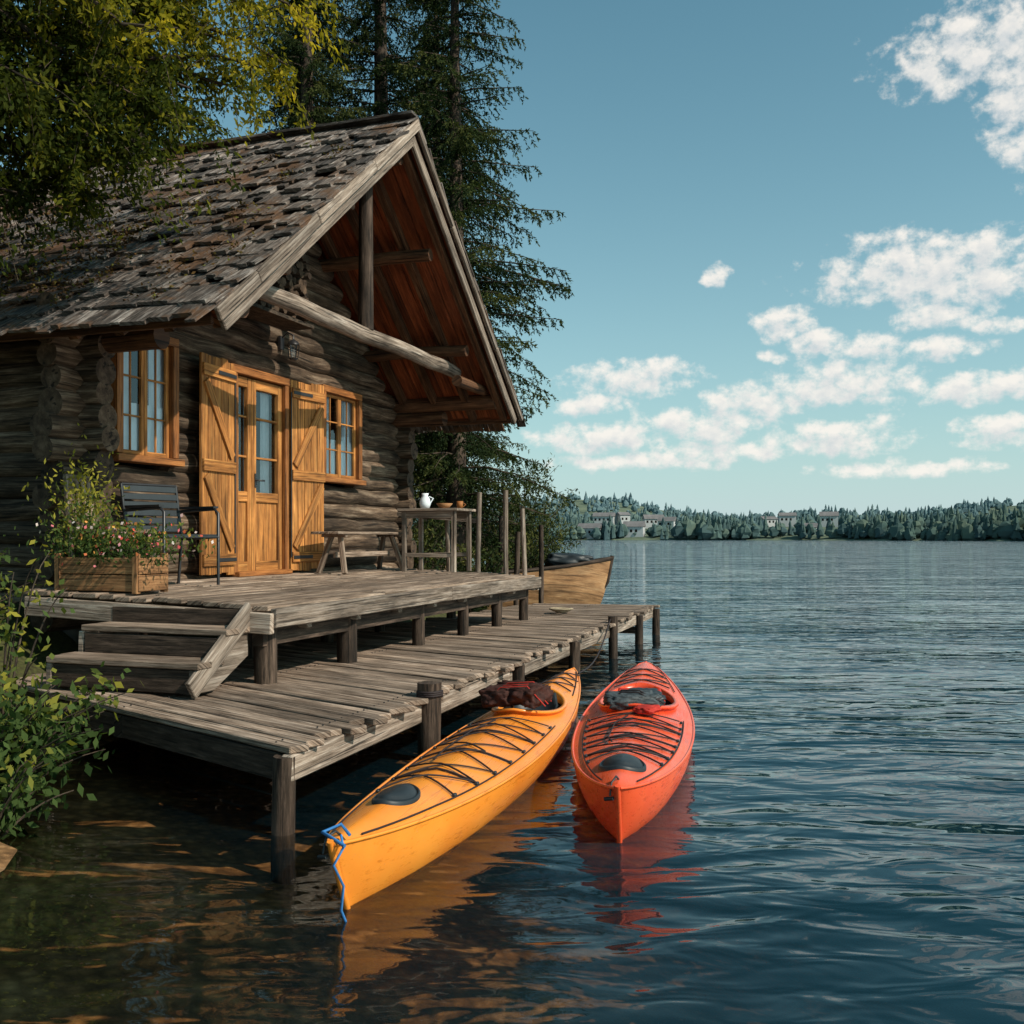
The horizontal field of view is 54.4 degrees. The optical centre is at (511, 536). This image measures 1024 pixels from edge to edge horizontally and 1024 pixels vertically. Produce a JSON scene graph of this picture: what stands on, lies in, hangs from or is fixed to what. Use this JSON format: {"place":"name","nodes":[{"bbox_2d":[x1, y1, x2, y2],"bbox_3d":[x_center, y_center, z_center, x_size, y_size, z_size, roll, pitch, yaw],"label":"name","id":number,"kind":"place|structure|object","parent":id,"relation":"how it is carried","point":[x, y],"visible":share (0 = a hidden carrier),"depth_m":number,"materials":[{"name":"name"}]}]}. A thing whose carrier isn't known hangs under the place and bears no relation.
{"place":"outdoors","nodes":[
{"label":"outdoors","id":0,"kind":"place"},
{"bbox_2d":[0,534,768,1023],"bbox_3d":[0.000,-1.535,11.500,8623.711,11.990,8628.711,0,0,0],"label":"ground","id":1,"kind":"structure","parent":0,"point":[144,888],"depth_m":4.47,"materials":[{"name":"brown liquid"}]},
{"bbox_2d":[0,553,45,621],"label":"bank shrub","id":2,"kind":"object","parent":1,"relation":"on","point":[7,558],"visible":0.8,"depth_m":6.94,"materials":[{"name":"green plant"}]},
{"bbox_2d":[0,540,74,718],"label":"bank shrub","id":3,"kind":"object","parent":1,"relation":"on","point":[6,638],"visible":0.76,"depth_m":5.71,"materials":[{"name":"green plant"}]},
{"bbox_2d":[0,729,96,839],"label":"bank shrub","id":4,"kind":"object","parent":1,"relation":"on","point":[10,798],"visible":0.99,"depth_m":4.71,"materials":[{"name":"green plant"}]},
{"bbox_2d":[0,661,143,813],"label":"bank shrub","id":5,"kind":"object","parent":1,"relation":"on","point":[40,732],"visible":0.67,"depth_m":5.12,"materials":[{"name":"green plant"}]},
{"bbox_2d":[1,7,168,164],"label":"spruce tree","id":6,"kind":"object","parent":1,"relation":"on","point":[86,133],"depth_m":18.65,"materials":[{"name":"green plant"}]},
{"bbox_2d":[25,0,252,164],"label":"spruce tree","id":7,"kind":"object","parent":1,"relation":"on","point":[193,109],"visible":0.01,"depth_m":16.45,"materials":[{"name":"green plant"}]},
{"bbox_2d":[0,0,352,281],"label":"overhanging tree","id":8,"kind":"object","parent":1,"relation":"on","point":[88,77],"visible":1,"depth_m":6.97,"materials":[{"name":"green plant"}]},
{"bbox_2d":[0,110,525,643],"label":"log cabin","id":9,"kind":"object","parent":1,"relation":"on","point":[286,354],"visible":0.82,"depth_m":9.61,"materials":[{"name":"wood"}]},
{"bbox_2d":[110,337,184,466],"bbox_3d":[-3.223,-1.204,8.615,0.295,1.142,0.850,0,0,19],"label":"window","id":10,"kind":"structure","parent":9,"relation":"in","point":[149,435],"depth_m":8.72,"materials":[{"name":"brown wood"}]},
{"bbox_2d":[223,363,292,576],"bbox_3d":[-2.611,-0.560,10.192,0.249,2.261,1.360,0,0,19],"label":"door","id":11,"kind":"structure","parent":9,"relation":"in","point":[262,518],"depth_m":10.30,"materials":[{"name":"brown wood"}]},
{"bbox_2d":[319,384,365,485],"bbox_3d":[-2.097,-1.189,11.837,0.295,1.112,1.005,0,0,19],"label":"window","id":12,"kind":"structure","parent":9,"relation":"in","point":[342,455],"depth_m":12.00,"materials":[{"name":"brown wood"}]},
{"bbox_2d":[23,567,540,684],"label":"porch deck","id":13,"kind":"structure","parent":1,"relation":"on","point":[325,605],"depth_m":8.01,"materials":[{"name":"grey wood"}]},
{"bbox_2d":[63,474,154,574],"bbox_3d":[-3.125,-0.041,7.759,0.517,0.876,0.480,0,0,7],"label":"wooden chair","id":14,"kind":"object","parent":13,"relation":"on","point":[76,481],"visible":0.3,"depth_m":7.60,"materials":[{"name":"brown wood"}]},
{"bbox_2d":[2,423,218,593],"bbox_3d":[-2.981,-0.234,7.422,1.944,1.290,0.932,0,0,19],"label":"flower planter","id":15,"kind":"object","parent":13,"relation":"on","point":[92,568],"visible":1,"depth_m":7.33,"materials":[{"name":"green plant"}]},
{"bbox_2d":[119,482,219,584],"bbox_3d":[-2.839,-0.024,8.265,0.576,0.853,0.590,0,0,33],"label":"garden chair","id":16,"kind":"object","parent":13,"relation":"on","point":[146,508],"visible":0.66,"depth_m":8.34,"materials":[{"name":"black metal"}]},
{"bbox_2d":[311,531,408,574],"bbox_3d":[-1.709,0.173,11.423,0.366,0.464,1.750,0,0,19],"label":"porch bench","id":17,"kind":"object","parent":13,"relation":"on","point":[342,554],"visible":0.94,"depth_m":11.03,"materials":[{"name":"wood"}]},
{"bbox_2d":[397,508,475,571],"bbox_3d":[-0.906,0.038,12.022,0.780,0.755,0.595,0,0,19],"label":"porch table","id":18,"kind":"object","parent":13,"relation":"on","point":[422,514],"visible":0.99,"depth_m":11.87,"materials":[{"name":"grey wood"}]},
{"bbox_2d":[419,493,433,507],"bbox_3d":[-1.053,-0.436,12.133,0.156,0.190,0.139,0,0,-38],"label":"ceramic jug","id":19,"kind":"object","parent":18,"relation":"on","point":[425,502],"visible":0.83,"depth_m":12.08,"materials":[{"name":"white ceramic"}]},
{"bbox_2d":[436,503,452,507],"bbox_3d":[-0.810,-0.372,11.935,0.200,0.062,0.200,0,0,0],"label":"serving bowl","id":20,"kind":"object","parent":18,"relation":"on","point":[444,505],"visible":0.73,"depth_m":11.87,"materials":[{"name":"brown wood"}]},
{"bbox_2d":[457,501,465,507],"bbox_3d":[-0.617,-0.386,11.992,0.107,0.090,0.079,0,0,30],"label":"copper mug","id":21,"kind":"object","parent":18,"relation":"on","point":[460,504],"visible":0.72,"depth_m":11.97,"materials":[{"name":"orange metal"}]},
{"bbox_2d":[397,490,526,574],"bbox_3d":[-0.633,-0.010,12.345,1.768,1.128,0.193,0,0,19],"label":"porch railing","id":22,"kind":"object","parent":13,"relation":"on","point":[477,520],"visible":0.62,"depth_m":12.19,"materials":[{"name":"grey wood"}]},
{"bbox_2d":[210,0,371,132],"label":"spruce tree","id":23,"kind":"object","parent":1,"relation":"on","point":[273,48],"visible":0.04,"depth_m":18.66,"materials":[{"name":"green plant"}]},
{"bbox_2d":[13,603,659,884],"bbox_3d":[-0.838,1.775,10.148,3.260,1.706,10.445,0,0,19],"label":"wooden dock","id":24,"kind":"object","parent":1,"relation":"on","point":[316,707],"visible":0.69,"depth_m":6.37,"materials":[{"name":"grey wood"}]},
{"bbox_2d":[46,603,252,698],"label":"wooden steps","id":25,"kind":"structure","parent":24,"relation":"on","point":[224,653],"depth_m":6.53,"materials":[{"name":"grey wood"}]},
{"bbox_2d":[416,619,610,697],"bbox_3d":[0.481,1.082,8.887,0.470,0.277,5.687,0,0,18],"label":"mooring rope","id":26,"kind":"object","parent":24,"relation":"attached to","point":[433,694],"visible":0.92,"depth_m":6.26,"materials":[{"name":"brown fabric"}]},
{"bbox_2d":[229,0,443,477],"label":"spruce tree","id":27,"kind":"object","parent":1,"relation":"on","point":[299,49],"visible":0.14,"depth_m":16.46,"materials":[{"name":"green plant"}]},
{"bbox_2d":[276,0,499,485],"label":"spruce tree","id":28,"kind":"object","parent":1,"relation":"on","point":[378,25],"visible":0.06,"depth_m":17.40,"materials":[{"name":"green plant"}]},
{"bbox_2d":[412,519,462,569],"bbox_3d":[-1.651,0.493,14.792,1.864,1.859,2.055,0,0,0],"label":"shore bush","id":29,"kind":"object","parent":1,"relation":"on","point":[433,544],"visible":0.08,"depth_m":14.77,"materials":[{"name":"green plant"}]},
{"bbox_2d":[412,34,509,568],"bbox_3d":[-1.863,-4.980,22.159,3.904,12.751,3.521,0,0,-22],"label":"spruce tree","id":30,"kind":"object","parent":1,"relation":"on","point":[414,519],"depth_m":21.92,"materials":[{"name":"green plant"}]},
{"bbox_2d":[391,1,539,569],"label":"spruce tree","id":31,"kind":"object","parent":1,"relation":"on","point":[446,20],"visible":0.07,"depth_m":19.35,"materials":[{"name":"green plant"}]},
{"bbox_2d":[369,0,578,566],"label":"spruce tree","id":32,"kind":"object","parent":1,"relation":"on","point":[461,480],"visible":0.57,"depth_m":16.15,"materials":[{"name":"green plant"}]},
{"bbox_2d":[428,542,520,612],"bbox_3d":[-0.587,0.730,15.185,1.364,1.386,1.508,0,0,13],"label":"shore bush","id":33,"kind":"object","parent":1,"relation":"on","point":[460,568],"visible":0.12,"depth_m":14.99,"materials":[{"name":"green plant"}]},
{"bbox_2d":[432,452,575,566],"bbox_3d":[-0.270,-0.101,19.412,2.941,3.049,3.157,0,0,27],"label":"shore bush","id":34,"kind":"object","parent":1,"relation":"on","point":[537,505],"visible":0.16,"depth_m":19.18,"materials":[{"name":"green plant"}]},
{"bbox_2d":[475,517,574,570],"bbox_3d":[0.073,0.531,17.801,1.748,1.783,1.765,0,0,-43],"label":"shore bush","id":35,"kind":"object","parent":1,"relation":"on","point":[530,561],"visible":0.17,"depth_m":17.66,"materials":[{"name":"green plant"}]},
{"bbox_2d":[471,486,585,565],"bbox_3d":[0.238,0.148,20.628,2.643,2.551,2.449,0,0,29],"label":"shore bush","id":36,"kind":"object","parent":1,"relation":"on","point":[556,531],"visible":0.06,"depth_m":20.54,"materials":[{"name":"green plant"}]},
{"bbox_2d":[0,0,1023,516],"label":"sky","id":37,"kind":"structure","parent":0,"point":[681,140],"materials":[{"name":"blue"}]},
{"bbox_2d":[549,607,572,612],"bbox_3d":[0.642,0.958,13.013,0.316,0.068,0.310,0,0,0],"label":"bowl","id":38,"kind":"object","parent":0,"point":[560,609],"visible":1,"depth_m":12.94,"materials":[{"name":"beige ceramic"}]},
{"bbox_2d":[295,540,1023,1023],"bbox_3d":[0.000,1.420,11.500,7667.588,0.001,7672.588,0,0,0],"label":"lake water","id":39,"kind":"structure","parent":0,"point":[831,830],"depth_m":6.11,"materials":[{"name":"blue liquid"}]},
{"bbox_2d":[317,667,580,930],"bbox_3d":[-0.065,1.245,6.185,0.698,0.549,5.241,0,0,13],"label":"kayak","id":40,"kind":"object","parent":39,"relation":"on","point":[441,799],"visible":1,"depth_m":4.75,"materials":[{"name":"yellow plastic"}]},
{"bbox_2d":[498,516,543,606],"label":"mooring posts","id":41,"kind":"object","parent":39,"relation":"in","point":[517,561],"visible":0.38,"depth_m":15.57,"materials":[{"name":"wood"}]},
{"bbox_2d":[472,553,613,609],"bbox_3d":[-0.083,0.899,17.298,3.747,1.247,1.254,0,0,-3],"label":"rowing boat","id":42,"kind":"object","parent":39,"relation":"on","point":[572,578],"visible":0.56,"depth_m":17.07,"materials":[{"name":"brown wood"}]},
{"bbox_2d":[571,661,694,842],"bbox_3d":[0.853,1.280,6.814,0.778,0.480,4.761,0,0,9],"label":"kayak","id":43,"kind":"object","parent":39,"relation":"on","point":[633,740],"visible":1,"depth_m":5.58,"materials":[{"name":"red plastic"}]},
{"bbox_2d":[493,500,1023,540],"bbox_3d":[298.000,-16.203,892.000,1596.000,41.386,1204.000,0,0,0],"label":"hills","id":44,"kind":"structure","parent":0,"point":[581,505],"depth_m":467.47,"materials":[{"name":"green plant"}]},
{"bbox_2d":[577,523,601,538],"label":"village house","id":45,"kind":"structure","parent":44,"relation":"on","point":[588,528],"depth_m":475.10,"materials":[{"name":"paint"}]},
{"bbox_2d":[593,512,615,524],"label":"village house","id":46,"kind":"structure","parent":44,"relation":"on","point":[599,517],"depth_m":570.72,"materials":[{"name":"paint"}]},
{"bbox_2d":[615,512,630,524],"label":"village house","id":47,"kind":"structure","parent":44,"relation":"on","point":[624,516],"depth_m":571.64,"materials":[{"name":"paint"}]},
{"bbox_2d":[623,521,645,537],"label":"village house","id":48,"kind":"structure","parent":44,"relation":"on","point":[638,527],"depth_m":473.22,"materials":[{"name":"paint"}]},
{"bbox_2d":[642,515,663,527],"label":"village house","id":49,"kind":"structure","parent":44,"relation":"on","point":[649,520],"depth_m":564.07,"materials":[{"name":"paint"}]},
{"bbox_2d":[657,517,677,528],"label":"village house","id":50,"kind":"structure","parent":44,"relation":"on","point":[667,520],"depth_m":547.59,"materials":[{"name":"paint"}]},
{"bbox_2d":[412,492,1023,540],"bbox_3d":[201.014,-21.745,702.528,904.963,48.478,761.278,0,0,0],"label":"distant forest","id":51,"kind":"object","parent":44,"relation":"on","point":[940,523],"visible":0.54,"depth_m":461.65,"materials":[{"name":"green plant"}]},
{"bbox_2d":[758,516,777,526],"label":"village house","id":52,"kind":"structure","parent":44,"relation":"on","point":[771,520],"depth_m":595.08,"materials":[{"name":"paint"}]},
{"bbox_2d":[778,512,796,526],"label":"village house","id":53,"kind":"structure","parent":44,"relation":"on","point":[786,517],"depth_m":572.75,"materials":[{"name":"paint"}]},
{"bbox_2d":[804,523,817,534],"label":"village house","id":54,"kind":"structure","parent":44,"relation":"on","point":[815,525],"depth_m":472.38,"materials":[{"name":"paint"}]},
{"bbox_2d":[819,512,838,526],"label":"village house","id":55,"kind":"structure","parent":44,"relation":"on","point":[824,516],"depth_m":558.01,"materials":[{"name":"paint"}]},
{"bbox_2d":[525,0,1023,477],"bbox_3d":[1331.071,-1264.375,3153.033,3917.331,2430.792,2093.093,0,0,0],"label":"cloud","id":56,"kind":"structure","parent":0,"point":[931,272],"depth_m":3846.82,"materials":[{"name":"white"}]}
]}

